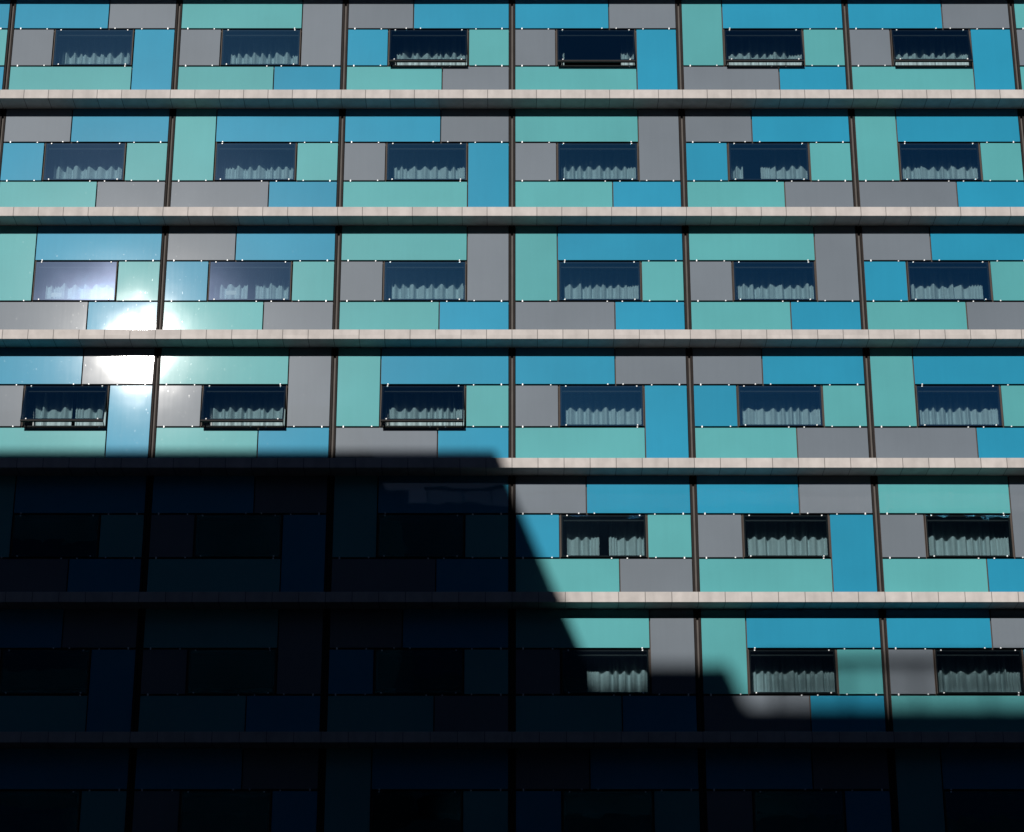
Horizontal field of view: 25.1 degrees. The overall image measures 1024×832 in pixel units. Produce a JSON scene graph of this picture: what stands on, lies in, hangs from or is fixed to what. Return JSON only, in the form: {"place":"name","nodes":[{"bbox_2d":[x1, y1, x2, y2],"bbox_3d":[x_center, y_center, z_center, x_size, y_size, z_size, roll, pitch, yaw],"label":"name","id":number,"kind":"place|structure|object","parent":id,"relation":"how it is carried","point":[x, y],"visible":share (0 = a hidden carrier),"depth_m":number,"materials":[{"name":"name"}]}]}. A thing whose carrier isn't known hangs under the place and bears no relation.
{"place":"outdoors","nodes":[
{"label":"outdoors","id":0,"kind":"place"},
{"bbox_2d":[0,0,1023,831],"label":"hotel building","id":1,"kind":"structure","parent":0,"point":[734,542],"depth_m":54.02,"materials":[{"name":"glass"}]},
{"bbox_2d":[0,791,80,831],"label":"window","id":2,"kind":"structure","parent":1,"relation":"in","point":[20,811],"depth_m":50.58,"materials":[{"name":"black glass"}]},
{"bbox_2d":[0,649,90,694],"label":"window","id":3,"kind":"structure","parent":1,"relation":"in","point":[22,672],"depth_m":51.74,"materials":[{"name":"black glass"}]},
{"bbox_2d":[24,422,71,425],"bbox_3d":[-11.079,0.094,54.712,1.261,2.370,0.189,0,-22,0],"label":"curtain","id":4,"kind":"object","parent":1,"relation":"hanging from","point":[47,424],"depth_m":54.68,"materials":[{"name":"white fabric"}]},
{"bbox_2d":[10,515,100,557],"bbox_3d":[-10.495,2.788,53.030,1.990,1.025,0.222,0,-22,0],"label":"window","id":5,"kind":"structure","parent":1,"relation":"in","point":[33,536],"depth_m":52.94,"materials":[{"name":"black glass"}]},
{"bbox_2d":[20,385,109,426],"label":"window","id":6,"kind":"structure","parent":1,"relation":"in","point":[40,403],"depth_m":54.00,"materials":[{"name":"blue glass"}]},
{"bbox_2d":[32,261,117,301],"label":"window","id":7,"kind":"structure","parent":1,"relation":"in","point":[53,281],"depth_m":55.33,"materials":[{"name":"blue glass"}]},
{"bbox_2d":[42,143,126,181],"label":"window","id":8,"kind":"structure","parent":1,"relation":"in","point":[63,162],"depth_m":56.54,"materials":[{"name":"blue glass"}]},
{"bbox_2d":[75,399,106,425],"bbox_3d":[-9.825,0.098,54.721,1.098,2.370,0.180,-1,-22,3],"label":"curtain","id":9,"kind":"object","parent":1,"relation":"hanging from","point":[89,423],"visible":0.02,"depth_m":54.69,"materials":[{"name":"white fabric"}]},
{"bbox_2d":[52,29,134,66],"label":"window","id":10,"kind":"structure","parent":1,"relation":"in","point":[71,48],"depth_m":57.74,"materials":[{"name":"blue glass"}]},
{"bbox_2d":[179,791,271,831],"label":"window","id":11,"kind":"structure","parent":1,"relation":"in","point":[200,811],"depth_m":50.58,"materials":[{"name":"black glass"}]},
{"bbox_2d":[186,649,276,694],"bbox_3d":[-6.295,5.776,51.836,1.990,1.025,0.222,0,-22,0],"label":"window","id":12,"kind":"structure","parent":1,"relation":"in","point":[209,672],"depth_m":51.74,"materials":[{"name":"black glass"}]},
{"bbox_2d":[194,515,281,557],"bbox_3d":[-6.295,2.788,53.030,1.990,1.025,0.222,0,-22,0],"label":"window","id":13,"kind":"structure","parent":1,"relation":"in","point":[216,536],"depth_m":52.94,"materials":[{"name":"black glass"}]},
{"bbox_2d":[200,385,287,426],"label":"window","id":14,"kind":"structure","parent":1,"relation":"in","point":[219,403],"depth_m":54.00,"materials":[{"name":"blue glass"}]},
{"bbox_2d":[203,396,285,425],"bbox_3d":[-6.293,0.098,54.722,2.433,2.370,0.188,0,-22,0],"label":"curtain","id":15,"kind":"object","parent":1,"relation":"hanging from","point":[243,423],"depth_m":54.68,"materials":[{"name":"white fabric"}]},
{"bbox_2d":[207,261,291,301],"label":"window","id":16,"kind":"structure","parent":1,"relation":"in","point":[228,281],"depth_m":55.33,"materials":[{"name":"blue glass"}]},
{"bbox_2d":[214,143,296,181],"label":"window","id":17,"kind":"structure","parent":1,"relation":"in","point":[234,162],"depth_m":56.54,"materials":[{"name":"blue glass"}]},
{"bbox_2d":[220,29,300,66],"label":"window","id":18,"kind":"structure","parent":1,"relation":"in","point":[239,48],"depth_m":57.72,"materials":[{"name":"blue glass"}]},
{"bbox_2d":[371,791,461,831],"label":"window","id":19,"kind":"structure","parent":1,"relation":"in","point":[391,811],"depth_m":50.58,"materials":[{"name":"black glass"}]},
{"bbox_2d":[374,649,462,694],"bbox_3d":[-2.095,5.776,51.836,1.990,1.025,0.222,0,-22,0],"label":"window","id":20,"kind":"structure","parent":1,"relation":"in","point":[396,672],"depth_m":51.74,"materials":[{"name":"black glass"}]},
{"bbox_2d":[377,515,463,557],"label":"window","id":21,"kind":"structure","parent":1,"relation":"in","point":[399,536],"depth_m":52.94,"materials":[{"name":"black glass"}]},
{"bbox_2d":[380,385,464,426],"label":"window","id":22,"kind":"structure","parent":1,"relation":"in","point":[398,403],"depth_m":54.00,"materials":[{"name":"blue glass"}]},
{"bbox_2d":[383,422,463,425],"bbox_3d":[-2.093,0.100,54.726,2.433,2.370,0.174,0,-22,0],"label":"curtain","id":23,"kind":"object","parent":1,"relation":"hanging from","point":[422,423],"depth_m":54.67,"materials":[{"name":"white fabric"}]},
{"bbox_2d":[383,261,465,301],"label":"window","id":24,"kind":"structure","parent":1,"relation":"in","point":[402,281],"depth_m":55.33,"materials":[{"name":"blue glass"}]},
{"bbox_2d":[386,143,466,181],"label":"window","id":25,"kind":"structure","parent":1,"relation":"in","point":[405,162],"depth_m":56.54,"materials":[{"name":"blue glass"}]},
{"bbox_2d":[388,29,467,66],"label":"window","id":26,"kind":"structure","parent":1,"relation":"in","point":[405,46],"depth_m":57.61,"materials":[{"name":"blue glass"}]},
{"bbox_2d":[391,63,466,64],"bbox_3d":[-2.013,-8.900,58.314,2.269,2.370,0.185,0,-22,0],"label":"curtain","id":27,"kind":"object","parent":1,"relation":"hanging from","point":[428,63],"visible":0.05,"depth_m":58.31,"materials":[{"name":"white fabric"}]},
{"bbox_2d":[556,29,635,66],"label":"window","id":28,"kind":"structure","parent":1,"relation":"in","point":[573,46],"depth_m":57.61,"materials":[{"name":"blue glass"}]},
{"bbox_2d":[557,143,638,181],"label":"window","id":29,"kind":"structure","parent":1,"relation":"in","point":[576,162],"depth_m":56.54,"materials":[{"name":"blue glass"}]},
{"bbox_2d":[558,261,641,301],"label":"window","id":30,"kind":"structure","parent":1,"relation":"in","point":[577,281],"depth_m":55.33,"materials":[{"name":"glass"}]},
{"bbox_2d":[559,385,643,426],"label":"window","id":31,"kind":"structure","parent":1,"relation":"in","point":[579,406],"depth_m":54.14,"materials":[{"name":"glass"}]},
{"bbox_2d":[560,515,646,557],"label":"window","id":32,"kind":"structure","parent":1,"relation":"in","point":[582,536],"depth_m":52.94,"materials":[{"name":"black glass"}]},
{"bbox_2d":[561,649,650,694],"bbox_3d":[2.105,5.776,51.836,1.990,1.025,0.222,0,-22,0],"label":"window","id":33,"kind":"structure","parent":1,"relation":"in","point":[585,672],"depth_m":51.74,"materials":[{"name":"black glass"}]},
{"bbox_2d":[562,791,653,831],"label":"window","id":34,"kind":"structure","parent":1,"relation":"in","point":[582,811],"depth_m":50.58,"materials":[{"name":"black glass"}]},
{"bbox_2d":[725,50,801,64],"bbox_3d":[6.307,-8.904,58.305,2.433,2.370,0.202,0,-22,0],"label":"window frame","id":35,"kind":"object","parent":1,"relation":"hanging from","point":[763,63],"visible":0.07,"depth_m":58.33,"materials":[{"name":"white fabric"}]},
{"bbox_2d":[723,29,803,66],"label":"window","id":36,"kind":"structure","parent":1,"relation":"in","point":[739,45],"depth_m":57.61,"materials":[{"name":"blue glass"}]},
{"bbox_2d":[727,143,809,181],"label":"window","id":37,"kind":"structure","parent":1,"relation":"in","point":[747,162],"depth_m":56.54,"materials":[{"name":"blue glass"}]},
{"bbox_2d":[732,261,816,301],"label":"window","id":38,"kind":"structure","parent":1,"relation":"in","point":[752,281],"depth_m":55.33,"materials":[{"name":"blue glass"}]},
{"bbox_2d":[737,385,823,426],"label":"window","id":39,"kind":"structure","parent":1,"relation":"in","point":[758,406],"depth_m":54.13,"materials":[{"name":"blue glass"}]},
{"bbox_2d":[742,515,830,557],"bbox_3d":[6.305,2.788,53.030,1.990,1.025,0.222,0,-22,0],"label":"window","id":40,"kind":"structure","parent":1,"relation":"in","point":[764,536],"depth_m":52.94,"materials":[{"name":"black glass"}]},
{"bbox_2d":[747,649,837,694],"bbox_3d":[6.305,5.776,51.836,1.990,1.025,0.222,0,-22,0],"label":"window","id":41,"kind":"structure","parent":1,"relation":"in","point":[770,672],"depth_m":51.74,"materials":[{"name":"black glass"}]},
{"bbox_2d":[753,791,845,831],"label":"window","id":42,"kind":"structure","parent":1,"relation":"in","point":[774,811],"depth_m":50.58,"materials":[{"name":"black glass"}]},
{"bbox_2d":[892,42,969,64],"bbox_3d":[10.507,-8.899,58.319,2.433,2.370,0.168,0,-22,0],"label":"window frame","id":43,"kind":"object","parent":1,"relation":"hanging from","point":[932,63],"visible":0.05,"depth_m":58.33,"materials":[{"name":"white fabric"}]},
{"bbox_2d":[890,29,972,66],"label":"window","id":44,"kind":"structure","parent":1,"relation":"in","point":[908,45],"depth_m":57.61,"materials":[{"name":"blue glass"}]},
{"bbox_2d":[898,143,981,181],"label":"window","id":45,"kind":"structure","parent":1,"relation":"in","point":[918,162],"depth_m":56.54,"materials":[{"name":"blue glass"}]},
{"bbox_2d":[906,261,991,301],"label":"window","id":46,"kind":"structure","parent":1,"relation":"in","point":[926,281],"depth_m":55.33,"materials":[{"name":"glass"}]},
{"bbox_2d":[915,385,1002,426],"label":"window","id":47,"kind":"structure","parent":1,"relation":"in","point":[936,406],"depth_m":54.13,"materials":[{"name":"glass"}]},
{"bbox_2d":[924,515,1013,557],"bbox_3d":[10.505,2.788,53.030,1.990,1.025,0.222,0,-22,0],"label":"window","id":48,"kind":"structure","parent":1,"relation":"in","point":[946,536],"depth_m":52.94,"materials":[{"name":"black glass"}]},
{"bbox_2d":[933,649,1023,694],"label":"window","id":49,"kind":"structure","parent":1,"relation":"in","point":[957,672],"depth_m":51.74,"materials":[{"name":"black glass"}]},
{"bbox_2d":[943,791,1023,831],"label":"window","id":50,"kind":"structure","parent":1,"relation":"in","point":[965,811],"depth_m":50.58,"materials":[{"name":"black glass"}]}
]}

